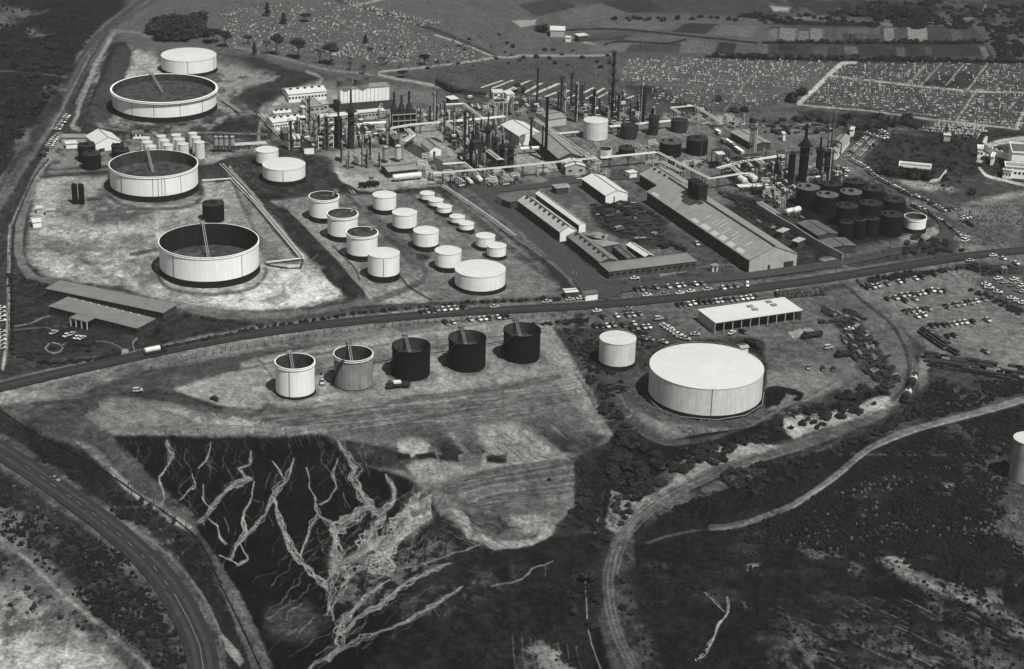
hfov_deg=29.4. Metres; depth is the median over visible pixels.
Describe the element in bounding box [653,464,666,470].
bush
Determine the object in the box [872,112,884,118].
bush
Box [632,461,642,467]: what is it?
bush
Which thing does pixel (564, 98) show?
process column
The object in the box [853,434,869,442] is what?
bush
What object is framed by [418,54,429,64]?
tree
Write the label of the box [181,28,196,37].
bush
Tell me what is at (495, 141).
process column
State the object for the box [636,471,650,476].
bush
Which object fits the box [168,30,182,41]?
bush
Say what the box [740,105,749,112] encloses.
bush
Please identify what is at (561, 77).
process column
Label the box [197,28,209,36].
bush
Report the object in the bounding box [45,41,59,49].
bush
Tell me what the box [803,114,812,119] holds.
bush
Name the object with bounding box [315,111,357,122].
compressor house
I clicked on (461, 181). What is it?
pipe manifold
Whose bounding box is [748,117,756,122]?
bush
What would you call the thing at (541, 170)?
pipe manifold
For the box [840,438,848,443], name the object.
bush
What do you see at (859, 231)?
storage tank
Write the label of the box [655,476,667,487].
bush
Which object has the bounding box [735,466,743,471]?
bush
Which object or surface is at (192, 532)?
fence
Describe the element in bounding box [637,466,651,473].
bush
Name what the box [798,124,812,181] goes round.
process column
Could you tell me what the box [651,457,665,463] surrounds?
bush
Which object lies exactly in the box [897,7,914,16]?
bush
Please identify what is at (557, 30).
farmhouse
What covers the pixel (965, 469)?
bush
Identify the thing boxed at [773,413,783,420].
bush
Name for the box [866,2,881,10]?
bush
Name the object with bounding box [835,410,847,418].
bush
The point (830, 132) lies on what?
process column
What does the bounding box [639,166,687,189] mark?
industrial building
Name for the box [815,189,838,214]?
storage tank
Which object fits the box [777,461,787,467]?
bush
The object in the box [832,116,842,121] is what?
bush
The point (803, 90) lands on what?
bush
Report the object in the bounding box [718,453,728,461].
bush
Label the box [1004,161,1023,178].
chapel
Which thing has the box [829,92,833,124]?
lattice mast
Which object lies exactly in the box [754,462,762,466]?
bush
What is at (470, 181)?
pressure drum
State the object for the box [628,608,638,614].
bush
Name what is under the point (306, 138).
steel frame
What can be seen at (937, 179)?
wall
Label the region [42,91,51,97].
bush
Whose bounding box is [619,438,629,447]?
bush
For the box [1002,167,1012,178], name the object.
chapel wing
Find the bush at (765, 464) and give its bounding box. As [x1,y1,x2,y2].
[760,461,769,466]
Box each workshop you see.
[501,119,539,145]
[517,194,576,241]
[535,190,585,233]
[581,173,627,203]
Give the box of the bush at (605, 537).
[601,534,610,540]
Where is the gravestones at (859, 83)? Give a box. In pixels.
[223,0,1023,122]
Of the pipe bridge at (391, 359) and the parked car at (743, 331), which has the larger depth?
the parked car at (743, 331)
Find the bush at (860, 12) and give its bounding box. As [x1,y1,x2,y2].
[855,9,866,15]
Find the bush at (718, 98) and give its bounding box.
[714,94,722,101]
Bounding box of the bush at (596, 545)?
[590,541,601,550]
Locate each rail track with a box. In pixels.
[605,287,907,668]
[610,284,911,667]
[874,299,918,408]
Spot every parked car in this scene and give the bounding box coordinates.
[49,329,58,334]
[50,475,60,480]
[132,387,142,391]
[441,319,448,324]
[542,299,551,303]
[623,306,632,310]
[654,315,663,319]
[659,339,668,343]
[660,291,669,295]
[680,335,690,339]
[690,331,699,335]
[703,287,712,290]
[738,328,746,333]
[823,344,833,348]
[891,295,899,299]
[900,297,908,302]
[901,308,909,313]
[917,272,925,278]
[919,311,927,316]
[927,322,935,327]
[980,348,989,352]
[983,317,991,321]
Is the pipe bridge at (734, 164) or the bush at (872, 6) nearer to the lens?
the pipe bridge at (734, 164)
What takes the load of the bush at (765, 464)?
on the ground
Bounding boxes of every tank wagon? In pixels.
[902,385,913,402]
[909,371,918,387]
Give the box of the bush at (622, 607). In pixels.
[618,603,627,610]
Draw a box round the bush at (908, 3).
[903,1,912,5]
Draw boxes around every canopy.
[715,151,724,155]
[776,227,789,239]
[791,237,804,249]
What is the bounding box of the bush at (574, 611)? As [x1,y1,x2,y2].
[570,607,579,615]
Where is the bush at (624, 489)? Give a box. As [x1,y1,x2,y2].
[621,485,628,493]
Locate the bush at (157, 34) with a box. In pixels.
[153,28,167,38]
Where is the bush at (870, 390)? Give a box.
[862,387,875,393]
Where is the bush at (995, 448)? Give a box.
[991,445,1000,451]
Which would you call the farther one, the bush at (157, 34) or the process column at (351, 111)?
the bush at (157, 34)
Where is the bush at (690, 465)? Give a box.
[683,462,694,470]
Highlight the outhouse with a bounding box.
[565,36,571,41]
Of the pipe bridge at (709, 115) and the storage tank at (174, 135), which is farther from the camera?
the pipe bridge at (709, 115)
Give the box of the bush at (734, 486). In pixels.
[730,483,739,489]
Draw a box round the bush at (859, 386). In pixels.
[855,383,866,389]
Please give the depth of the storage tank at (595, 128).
1037.33 m
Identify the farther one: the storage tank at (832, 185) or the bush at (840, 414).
the storage tank at (832, 185)
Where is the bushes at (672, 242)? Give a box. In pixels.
[0,0,1022,651]
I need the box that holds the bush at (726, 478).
[722,475,730,482]
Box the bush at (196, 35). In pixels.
[191,30,200,37]
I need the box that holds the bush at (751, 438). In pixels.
[745,435,756,442]
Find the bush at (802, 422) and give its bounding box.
[798,418,807,425]
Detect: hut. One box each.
[30,217,41,227]
[445,95,458,102]
[737,344,749,351]
[943,133,950,140]
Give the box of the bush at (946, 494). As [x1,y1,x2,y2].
[941,492,950,496]
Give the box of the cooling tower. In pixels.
[333,76,392,111]
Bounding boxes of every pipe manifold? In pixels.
[416,160,427,168]
[420,152,432,159]
[456,176,465,186]
[487,176,497,184]
[500,176,509,184]
[535,165,547,174]
[589,162,599,172]
[601,168,608,176]
[646,139,657,148]
[775,197,785,207]
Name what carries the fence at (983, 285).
on the ground
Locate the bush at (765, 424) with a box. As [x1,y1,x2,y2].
[760,421,769,426]
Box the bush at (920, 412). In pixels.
[914,408,923,416]
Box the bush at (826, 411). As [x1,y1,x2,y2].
[819,408,832,415]
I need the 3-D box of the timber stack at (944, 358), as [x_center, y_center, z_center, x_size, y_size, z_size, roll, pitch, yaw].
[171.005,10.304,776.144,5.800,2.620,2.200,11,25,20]
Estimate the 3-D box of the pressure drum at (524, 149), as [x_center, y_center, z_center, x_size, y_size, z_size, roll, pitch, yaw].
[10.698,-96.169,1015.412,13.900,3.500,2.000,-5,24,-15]
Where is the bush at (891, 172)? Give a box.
[887,165,900,174]
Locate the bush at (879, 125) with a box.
[873,121,888,128]
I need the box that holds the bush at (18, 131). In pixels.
[11,128,25,134]
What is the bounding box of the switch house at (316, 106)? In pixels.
[300,98,324,113]
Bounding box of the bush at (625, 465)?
[619,459,633,470]
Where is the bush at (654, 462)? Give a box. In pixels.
[649,459,665,469]
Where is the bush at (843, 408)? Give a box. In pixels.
[838,404,847,411]
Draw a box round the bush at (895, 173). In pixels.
[892,167,900,178]
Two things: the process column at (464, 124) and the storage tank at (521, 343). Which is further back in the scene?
the process column at (464, 124)
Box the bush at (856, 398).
[850,395,861,400]
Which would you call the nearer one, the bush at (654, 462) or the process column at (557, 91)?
the bush at (654, 462)
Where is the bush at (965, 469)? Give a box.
[961,467,969,472]
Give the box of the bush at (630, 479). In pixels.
[624,476,635,485]
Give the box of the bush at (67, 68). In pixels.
[63,65,73,71]
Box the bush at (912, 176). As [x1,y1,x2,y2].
[907,168,918,179]
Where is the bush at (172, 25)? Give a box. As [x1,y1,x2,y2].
[166,21,180,29]
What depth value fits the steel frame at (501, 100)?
1057.62 m
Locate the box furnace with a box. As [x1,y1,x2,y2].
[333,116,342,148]
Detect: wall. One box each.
[756,203,842,260]
[929,170,946,181]
[983,136,1007,159]
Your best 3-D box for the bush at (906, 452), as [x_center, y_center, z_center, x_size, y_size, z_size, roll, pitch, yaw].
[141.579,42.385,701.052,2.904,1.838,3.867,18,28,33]
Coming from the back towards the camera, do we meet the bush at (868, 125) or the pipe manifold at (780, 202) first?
the bush at (868, 125)
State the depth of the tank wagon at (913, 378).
753.75 m
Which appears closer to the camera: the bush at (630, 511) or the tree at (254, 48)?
the bush at (630, 511)
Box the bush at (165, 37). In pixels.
[157,32,170,41]
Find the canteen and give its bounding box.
[828,133,850,159]
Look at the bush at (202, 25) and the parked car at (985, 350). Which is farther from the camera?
the bush at (202, 25)
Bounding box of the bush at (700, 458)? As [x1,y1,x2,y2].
[693,455,704,462]
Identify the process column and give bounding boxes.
[287,118,293,149]
[304,96,311,128]
[311,116,317,151]
[323,114,328,149]
[335,101,340,147]
[345,89,356,148]
[361,132,364,147]
[384,111,390,143]
[432,92,436,121]
[440,111,446,141]
[451,112,456,139]
[461,108,467,151]
[466,113,470,132]
[468,128,474,152]
[483,114,492,153]
[490,129,499,159]
[497,136,504,161]
[505,132,516,171]
[528,115,534,145]
[535,68,540,102]
[541,125,543,159]
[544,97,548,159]
[556,89,560,109]
[559,76,564,108]
[562,83,567,111]
[570,71,574,107]
[573,82,579,121]
[579,81,585,110]
[608,49,617,116]
[615,92,621,117]
[639,83,647,122]
[649,106,655,113]
[747,124,755,158]
[752,124,758,158]
[763,147,765,162]
[773,155,779,182]
[787,149,797,185]
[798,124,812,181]
[816,137,824,175]
[822,146,835,179]
[827,125,832,145]
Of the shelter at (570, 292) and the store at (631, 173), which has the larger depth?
the store at (631, 173)
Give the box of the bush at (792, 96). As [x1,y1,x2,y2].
[785,91,799,102]
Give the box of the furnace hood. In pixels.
[469,124,482,165]
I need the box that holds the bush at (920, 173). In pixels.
[918,169,929,178]
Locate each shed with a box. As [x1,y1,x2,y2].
[60,134,85,142]
[86,128,120,151]
[495,193,514,203]
[501,194,521,208]
[551,183,568,194]
[575,33,588,41]
[613,245,636,259]
[797,219,836,239]
[819,237,856,253]
[849,126,854,136]
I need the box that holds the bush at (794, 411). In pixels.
[784,408,797,414]
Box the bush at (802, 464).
[795,461,807,467]
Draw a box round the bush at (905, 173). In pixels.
[900,168,910,177]
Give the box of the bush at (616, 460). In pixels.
[608,456,624,463]
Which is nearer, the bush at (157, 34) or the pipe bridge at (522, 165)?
the pipe bridge at (522, 165)
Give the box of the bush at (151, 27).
[143,21,158,35]
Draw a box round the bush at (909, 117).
[901,114,912,119]
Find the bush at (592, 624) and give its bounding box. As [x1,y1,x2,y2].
[585,619,601,628]
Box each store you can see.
[64,140,77,148]
[625,169,637,177]
[626,241,653,258]
[781,131,785,140]
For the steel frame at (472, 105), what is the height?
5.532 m
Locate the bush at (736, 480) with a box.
[732,477,739,483]
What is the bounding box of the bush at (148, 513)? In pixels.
[145,510,152,516]
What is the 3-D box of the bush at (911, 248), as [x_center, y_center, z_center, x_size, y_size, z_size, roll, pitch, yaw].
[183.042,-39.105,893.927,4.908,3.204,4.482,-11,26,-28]
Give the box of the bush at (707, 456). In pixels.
[701,452,714,461]
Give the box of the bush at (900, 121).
[897,118,906,123]
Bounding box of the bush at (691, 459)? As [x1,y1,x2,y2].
[686,457,696,463]
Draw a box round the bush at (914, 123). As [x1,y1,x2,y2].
[911,121,920,126]
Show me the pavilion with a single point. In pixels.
(911, 165)
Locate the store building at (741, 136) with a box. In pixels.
[730,129,771,150]
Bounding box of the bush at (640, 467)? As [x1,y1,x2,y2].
[633,465,648,471]
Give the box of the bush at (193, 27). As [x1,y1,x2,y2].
[183,25,200,33]
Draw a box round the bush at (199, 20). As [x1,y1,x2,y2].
[189,19,205,23]
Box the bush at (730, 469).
[725,465,734,472]
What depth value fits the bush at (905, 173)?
992.49 m
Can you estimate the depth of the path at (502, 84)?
1133.79 m
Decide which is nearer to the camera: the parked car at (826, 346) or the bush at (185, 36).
the parked car at (826, 346)
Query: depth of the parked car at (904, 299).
835.90 m
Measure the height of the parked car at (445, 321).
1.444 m
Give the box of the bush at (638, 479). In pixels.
[633,474,645,484]
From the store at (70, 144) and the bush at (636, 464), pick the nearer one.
the bush at (636, 464)
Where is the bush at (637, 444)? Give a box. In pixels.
[627,438,645,449]
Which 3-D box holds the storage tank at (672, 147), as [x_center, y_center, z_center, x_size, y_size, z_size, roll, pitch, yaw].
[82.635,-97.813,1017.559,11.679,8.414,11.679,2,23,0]
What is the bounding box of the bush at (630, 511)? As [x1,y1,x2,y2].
[625,508,634,514]
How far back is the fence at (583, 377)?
754.43 m
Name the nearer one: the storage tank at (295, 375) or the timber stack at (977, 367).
the storage tank at (295, 375)
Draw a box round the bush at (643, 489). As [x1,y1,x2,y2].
[638,485,651,494]
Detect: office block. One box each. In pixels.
[45,280,177,320]
[48,297,155,336]
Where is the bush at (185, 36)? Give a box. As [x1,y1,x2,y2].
[178,31,193,40]
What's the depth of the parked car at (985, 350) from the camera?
787.47 m
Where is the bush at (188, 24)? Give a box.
[183,22,194,26]
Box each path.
[491,80,513,88]
[531,83,558,94]
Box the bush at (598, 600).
[594,596,603,603]
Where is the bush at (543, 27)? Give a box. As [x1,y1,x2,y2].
[534,23,549,31]
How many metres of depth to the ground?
748.75 m
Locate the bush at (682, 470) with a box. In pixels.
[677,464,688,473]
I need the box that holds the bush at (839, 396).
[834,391,846,399]
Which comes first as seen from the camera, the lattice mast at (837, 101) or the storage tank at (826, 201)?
the storage tank at (826, 201)
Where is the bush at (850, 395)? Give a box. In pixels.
[846,393,857,398]
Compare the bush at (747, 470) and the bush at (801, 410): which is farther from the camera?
the bush at (801, 410)
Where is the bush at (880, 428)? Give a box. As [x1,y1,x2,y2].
[874,424,885,431]
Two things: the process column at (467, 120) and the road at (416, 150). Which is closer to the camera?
the road at (416, 150)
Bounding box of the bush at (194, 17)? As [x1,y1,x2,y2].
[188,15,197,19]
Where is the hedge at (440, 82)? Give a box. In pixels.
[435,78,457,91]
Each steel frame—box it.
[298,118,311,129]
[302,132,310,140]
[309,139,316,152]
[317,132,333,148]
[354,120,362,132]
[362,123,370,132]
[363,128,371,136]
[446,107,452,119]
[449,131,457,143]
[457,133,466,146]
[465,92,473,103]
[468,101,475,107]
[474,101,482,116]
[478,129,494,149]
[487,105,495,120]
[491,98,507,125]
[513,98,519,108]
[520,95,528,106]
[522,100,531,113]
[532,100,540,111]
[590,104,600,115]
[620,97,627,112]
[683,101,693,111]
[711,148,729,166]
[724,154,731,164]
[732,159,743,171]
[740,152,763,168]
[740,168,752,180]
[744,158,754,169]
[752,181,764,195]
[762,183,771,194]
[765,191,774,201]
[773,179,783,191]
[774,198,781,207]
[776,150,786,166]
[778,183,789,196]
[789,181,798,192]
[810,167,819,177]
[811,172,822,183]
[827,140,841,155]
[832,167,844,180]
[832,172,840,180]
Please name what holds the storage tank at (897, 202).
on the ground
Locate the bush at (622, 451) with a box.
[616,448,628,456]
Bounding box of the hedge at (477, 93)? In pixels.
[447,86,486,95]
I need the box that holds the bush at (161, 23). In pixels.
[157,19,172,27]
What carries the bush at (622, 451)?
on the ground
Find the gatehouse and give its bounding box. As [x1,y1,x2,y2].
[709,263,718,271]
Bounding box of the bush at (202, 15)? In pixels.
[188,10,208,20]
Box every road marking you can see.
[26,466,167,584]
[174,593,203,668]
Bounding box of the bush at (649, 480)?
[640,476,655,484]
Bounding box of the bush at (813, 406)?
[811,403,820,410]
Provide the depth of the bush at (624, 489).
668.11 m
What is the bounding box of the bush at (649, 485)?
[639,483,654,488]
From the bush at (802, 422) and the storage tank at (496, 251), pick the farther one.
the storage tank at (496, 251)
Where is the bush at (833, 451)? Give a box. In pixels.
[830,448,836,454]
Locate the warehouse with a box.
[646,178,797,271]
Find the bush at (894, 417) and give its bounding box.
[889,414,899,419]
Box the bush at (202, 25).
[195,22,207,29]
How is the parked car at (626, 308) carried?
on the ground
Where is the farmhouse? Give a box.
[550,25,564,36]
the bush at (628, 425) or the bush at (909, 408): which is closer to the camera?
the bush at (628, 425)
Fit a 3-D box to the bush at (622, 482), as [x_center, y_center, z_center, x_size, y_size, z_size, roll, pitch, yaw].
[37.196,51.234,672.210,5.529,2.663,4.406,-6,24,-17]
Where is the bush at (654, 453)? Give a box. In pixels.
[649,450,663,458]
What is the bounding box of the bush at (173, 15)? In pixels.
[168,13,185,19]
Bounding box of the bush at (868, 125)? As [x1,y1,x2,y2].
[864,122,874,128]
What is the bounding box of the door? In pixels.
[783,261,792,266]
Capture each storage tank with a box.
[71,183,77,203]
[77,141,94,162]
[78,183,84,203]
[82,149,100,169]
[109,146,198,202]
[110,72,217,122]
[111,142,123,157]
[114,146,128,156]
[140,136,149,150]
[143,140,152,149]
[146,145,156,149]
[157,134,165,149]
[158,219,259,287]
[160,139,169,149]
[161,46,217,76]
[163,143,172,149]
[171,133,180,150]
[174,137,184,150]
[178,142,188,153]
[188,132,196,149]
[191,136,200,153]
[194,140,204,158]
[202,198,224,222]
[255,145,278,166]
[262,156,305,186]
[274,348,315,399]
[308,188,339,223]
[327,205,358,242]
[331,340,373,390]
[346,223,377,261]
[367,246,399,282]
[372,189,396,214]
[389,332,430,380]
[391,206,416,232]
[412,224,438,251]
[419,189,434,203]
[428,196,443,210]
[434,244,461,272]
[437,202,452,217]
[446,324,486,371]
[449,212,464,226]
[454,258,505,295]
[458,219,474,234]
[475,231,494,251]
[486,240,506,260]
[501,317,540,363]
[583,115,608,140]
[597,146,611,160]
[598,329,635,370]
[618,144,634,156]
[620,121,638,138]
[646,114,660,134]
[647,341,764,420]
[659,137,681,157]
[671,116,688,132]
[686,134,707,155]
[795,182,819,207]
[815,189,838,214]
[820,179,841,201]
[835,200,858,225]
[838,218,854,239]
[839,187,861,210]
[844,176,864,199]
[853,216,866,238]
[859,198,881,221]
[862,184,884,205]
[865,214,878,235]
[879,209,903,236]
[883,195,905,218]
[902,213,926,233]
[1008,431,1023,484]
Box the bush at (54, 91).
[48,89,58,94]
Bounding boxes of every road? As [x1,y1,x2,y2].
[0,246,1023,391]
[0,440,219,668]
[404,144,479,185]
[464,174,635,191]
[469,185,608,293]
[598,212,957,299]
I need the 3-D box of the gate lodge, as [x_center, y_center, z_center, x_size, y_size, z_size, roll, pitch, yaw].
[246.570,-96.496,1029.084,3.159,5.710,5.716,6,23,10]
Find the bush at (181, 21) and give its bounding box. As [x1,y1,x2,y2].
[172,18,186,24]
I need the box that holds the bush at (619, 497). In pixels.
[613,494,622,499]
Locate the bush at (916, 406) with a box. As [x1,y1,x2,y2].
[912,403,921,410]
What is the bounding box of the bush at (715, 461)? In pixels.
[708,456,720,465]
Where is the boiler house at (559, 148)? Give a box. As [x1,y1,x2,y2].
[532,130,582,168]
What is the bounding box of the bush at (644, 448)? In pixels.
[639,444,647,452]
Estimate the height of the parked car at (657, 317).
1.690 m
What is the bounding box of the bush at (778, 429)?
[772,425,785,433]
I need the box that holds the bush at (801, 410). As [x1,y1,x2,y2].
[797,407,807,412]
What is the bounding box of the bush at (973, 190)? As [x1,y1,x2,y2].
[968,187,976,194]
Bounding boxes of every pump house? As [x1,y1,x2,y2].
[131,129,143,138]
[356,107,384,118]
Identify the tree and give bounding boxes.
[203,28,222,42]
[219,30,231,45]
[243,35,251,43]
[252,41,256,54]
[262,40,270,54]
[263,2,270,15]
[269,33,283,55]
[280,12,286,23]
[289,38,305,58]
[298,13,310,21]
[313,49,324,63]
[322,42,339,64]
[376,56,386,65]
[397,70,407,77]
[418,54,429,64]
[513,82,521,91]
[840,114,852,123]
[885,116,890,124]
[891,116,896,126]
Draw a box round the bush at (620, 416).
[614,412,625,419]
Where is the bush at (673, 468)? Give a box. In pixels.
[669,465,678,471]
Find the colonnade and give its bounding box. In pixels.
[990,152,995,164]
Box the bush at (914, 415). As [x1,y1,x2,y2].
[906,411,918,419]
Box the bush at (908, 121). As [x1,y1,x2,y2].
[903,118,912,125]
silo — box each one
[213,135,217,152]
[218,135,222,152]
[223,135,228,152]
[229,135,234,151]
[382,145,388,162]
[395,144,401,159]
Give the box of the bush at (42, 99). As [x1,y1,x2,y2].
[39,97,48,102]
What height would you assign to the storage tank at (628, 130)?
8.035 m
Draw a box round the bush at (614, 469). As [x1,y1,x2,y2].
[606,463,620,473]
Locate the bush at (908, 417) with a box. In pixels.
[902,413,913,421]
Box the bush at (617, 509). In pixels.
[613,506,620,513]
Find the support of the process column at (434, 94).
on the ground
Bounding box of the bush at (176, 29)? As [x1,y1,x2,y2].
[168,25,187,32]
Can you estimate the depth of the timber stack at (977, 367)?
767.54 m
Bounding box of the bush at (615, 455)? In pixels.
[611,452,623,459]
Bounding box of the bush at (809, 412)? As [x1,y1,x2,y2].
[804,408,812,414]
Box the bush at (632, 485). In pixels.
[629,483,637,487]
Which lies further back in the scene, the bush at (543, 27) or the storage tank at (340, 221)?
the bush at (543, 27)
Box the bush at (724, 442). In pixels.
[719,439,730,446]
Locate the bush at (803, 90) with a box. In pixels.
[795,85,808,94]
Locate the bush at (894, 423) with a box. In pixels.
[884,419,899,426]
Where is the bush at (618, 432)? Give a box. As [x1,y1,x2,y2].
[615,430,622,435]
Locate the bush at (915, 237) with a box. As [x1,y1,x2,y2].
[910,235,918,239]
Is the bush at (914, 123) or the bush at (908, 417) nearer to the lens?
the bush at (908, 417)
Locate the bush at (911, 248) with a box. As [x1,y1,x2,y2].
[907,245,917,251]
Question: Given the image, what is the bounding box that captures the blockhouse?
[1000,266,1007,273]
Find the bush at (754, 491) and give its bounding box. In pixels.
[750,487,758,494]
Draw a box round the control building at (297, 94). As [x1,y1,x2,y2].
[281,85,326,102]
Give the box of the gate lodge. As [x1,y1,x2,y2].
[977,144,983,157]
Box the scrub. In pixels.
[0,0,1023,668]
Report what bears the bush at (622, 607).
on the ground
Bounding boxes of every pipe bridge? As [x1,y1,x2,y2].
[202,178,303,262]
[216,94,240,111]
[219,163,303,256]
[235,141,266,148]
[258,113,280,134]
[315,340,503,374]
[380,120,449,133]
[402,128,416,145]
[433,157,594,184]
[438,118,469,144]
[441,184,516,235]
[442,162,478,176]
[446,103,494,124]
[450,115,505,130]
[486,149,505,166]
[498,170,513,180]
[533,117,557,133]
[556,131,581,136]
[557,133,596,165]
[600,151,656,167]
[609,120,670,133]
[657,151,744,188]
[659,161,682,173]
[670,105,721,127]
[670,107,680,117]
[716,155,784,175]
[728,165,743,178]
[736,183,768,192]
[753,156,776,166]
[757,201,781,214]
[808,164,822,176]
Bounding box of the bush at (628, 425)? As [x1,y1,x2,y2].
[623,422,633,427]
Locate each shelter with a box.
[280,127,288,139]
[301,141,314,153]
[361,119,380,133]
[389,134,399,147]
[563,288,578,297]
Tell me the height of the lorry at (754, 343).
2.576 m
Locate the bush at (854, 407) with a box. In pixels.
[847,402,859,412]
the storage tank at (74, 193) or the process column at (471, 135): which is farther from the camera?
the process column at (471, 135)
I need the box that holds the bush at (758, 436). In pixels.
[754,433,762,438]
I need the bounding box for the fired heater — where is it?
[390,91,416,132]
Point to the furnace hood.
(475, 143)
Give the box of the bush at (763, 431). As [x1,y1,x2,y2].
[760,429,767,433]
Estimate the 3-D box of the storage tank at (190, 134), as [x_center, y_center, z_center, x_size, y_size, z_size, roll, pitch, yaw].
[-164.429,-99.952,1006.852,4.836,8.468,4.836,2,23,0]
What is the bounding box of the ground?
[0,0,1023,668]
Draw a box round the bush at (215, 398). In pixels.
[210,395,219,400]
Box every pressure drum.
[292,135,295,147]
[296,115,305,128]
[296,134,300,145]
[357,121,391,125]
[358,182,370,187]
[368,181,378,186]
[392,172,421,180]
[466,177,472,185]
[475,174,482,183]
[520,146,540,153]
[737,175,747,187]
[748,173,757,183]
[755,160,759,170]
[785,208,792,215]
[793,206,801,213]
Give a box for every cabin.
[35,205,42,213]
[44,207,54,214]
[491,89,504,98]
[504,90,514,99]
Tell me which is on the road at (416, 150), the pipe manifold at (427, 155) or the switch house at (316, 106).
the pipe manifold at (427, 155)
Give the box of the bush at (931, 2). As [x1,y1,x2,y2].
[924,0,936,5]
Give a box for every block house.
[299,105,305,113]
[316,99,328,111]
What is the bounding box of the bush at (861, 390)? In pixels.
[857,389,867,393]
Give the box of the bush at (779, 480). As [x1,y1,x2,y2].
[775,476,783,482]
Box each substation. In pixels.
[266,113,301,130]
[271,108,291,115]
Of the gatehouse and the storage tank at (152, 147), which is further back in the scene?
the storage tank at (152, 147)
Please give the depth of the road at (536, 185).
968.71 m
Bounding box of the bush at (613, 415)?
[609,413,616,418]
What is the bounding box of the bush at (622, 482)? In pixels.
[614,479,627,485]
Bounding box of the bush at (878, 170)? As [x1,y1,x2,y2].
[873,165,884,174]
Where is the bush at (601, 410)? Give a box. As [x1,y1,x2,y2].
[598,408,608,414]
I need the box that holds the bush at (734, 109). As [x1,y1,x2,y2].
[728,107,739,112]
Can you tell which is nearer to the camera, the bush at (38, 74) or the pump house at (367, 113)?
the pump house at (367, 113)
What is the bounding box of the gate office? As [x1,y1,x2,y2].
[582,290,598,300]
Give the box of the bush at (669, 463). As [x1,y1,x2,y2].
[666,460,674,466]
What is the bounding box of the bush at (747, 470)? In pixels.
[743,468,750,473]
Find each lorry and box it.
[143,345,167,355]
[385,380,410,388]
[744,337,761,348]
[801,330,822,338]
[834,349,852,357]
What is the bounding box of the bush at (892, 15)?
[884,11,900,19]
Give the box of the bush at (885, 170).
[882,165,891,174]
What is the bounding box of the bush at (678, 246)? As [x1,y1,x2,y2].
[675,243,682,249]
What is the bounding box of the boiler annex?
[560,157,585,174]
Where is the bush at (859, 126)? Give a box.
[855,122,864,129]
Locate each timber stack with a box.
[923,350,938,357]
[926,354,940,361]
[929,359,943,367]
[936,355,949,360]
[937,359,952,368]
[941,354,955,359]
[945,364,959,370]
[952,358,966,363]
[954,362,969,370]
[962,366,976,372]
[966,357,980,362]
[970,365,986,374]
[977,362,991,367]
[979,366,994,374]
[982,359,997,367]
[987,370,1001,376]
[996,370,1011,378]
[1002,366,1016,372]
[1004,371,1019,380]
[1007,364,1022,369]
[1010,370,1023,375]
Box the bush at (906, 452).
[903,450,909,455]
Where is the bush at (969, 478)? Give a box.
[965,475,975,481]
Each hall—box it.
[535,110,566,126]
[584,232,619,253]
[1008,142,1023,161]
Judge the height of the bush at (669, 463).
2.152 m
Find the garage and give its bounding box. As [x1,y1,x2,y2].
[698,297,802,332]
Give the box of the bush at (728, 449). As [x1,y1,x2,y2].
[721,446,735,452]
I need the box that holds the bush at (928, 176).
[922,170,933,180]
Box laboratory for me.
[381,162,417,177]
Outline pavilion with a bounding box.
[899,161,931,170]
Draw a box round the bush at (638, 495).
[630,491,643,500]
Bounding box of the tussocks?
[0,0,1023,656]
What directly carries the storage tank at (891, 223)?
on the ground
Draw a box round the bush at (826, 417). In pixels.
[820,414,831,419]
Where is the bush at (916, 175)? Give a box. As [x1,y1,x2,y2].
[911,169,922,179]
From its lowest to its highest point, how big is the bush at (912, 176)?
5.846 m
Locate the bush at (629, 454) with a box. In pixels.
[624,452,633,459]
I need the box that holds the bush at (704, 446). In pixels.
[697,443,712,452]
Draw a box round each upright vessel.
[472,151,474,164]
[495,120,497,133]
[593,140,597,151]
[759,162,762,171]
[779,161,784,172]
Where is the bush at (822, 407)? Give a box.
[814,404,825,409]
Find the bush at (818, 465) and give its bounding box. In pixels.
[814,462,822,468]
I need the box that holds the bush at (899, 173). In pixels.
[896,166,908,176]
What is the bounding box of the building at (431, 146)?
[420,138,441,155]
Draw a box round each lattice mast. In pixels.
[712,63,717,121]
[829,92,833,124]
[835,72,840,125]
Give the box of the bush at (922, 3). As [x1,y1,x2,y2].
[918,0,927,6]
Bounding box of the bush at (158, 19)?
[149,14,169,22]
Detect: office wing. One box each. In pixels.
[567,231,616,268]
[599,253,696,278]
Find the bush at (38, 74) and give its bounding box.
[33,71,42,77]
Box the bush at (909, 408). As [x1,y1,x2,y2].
[903,406,913,411]
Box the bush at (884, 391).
[879,387,890,395]
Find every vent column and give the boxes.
[307,122,311,135]
[317,113,320,131]
[339,141,343,161]
[360,146,363,166]
[365,149,369,166]
[368,135,371,157]
[378,152,379,166]
[428,104,431,121]
[471,112,475,128]
[479,118,482,128]
[592,89,596,103]
[592,98,596,115]
[629,99,632,119]
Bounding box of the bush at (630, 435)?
[623,432,638,439]
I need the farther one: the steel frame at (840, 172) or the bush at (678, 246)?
the steel frame at (840, 172)
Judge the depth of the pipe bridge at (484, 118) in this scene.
1050.92 m
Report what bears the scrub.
on the ground
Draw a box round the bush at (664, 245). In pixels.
[661,243,669,247]
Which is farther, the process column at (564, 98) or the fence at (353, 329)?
the process column at (564, 98)
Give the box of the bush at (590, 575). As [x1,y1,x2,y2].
[579,569,597,580]
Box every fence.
[2,407,264,668]
[8,31,107,346]
[10,294,562,362]
[153,310,585,367]
[555,323,614,430]
[851,240,934,258]
[947,263,1023,311]

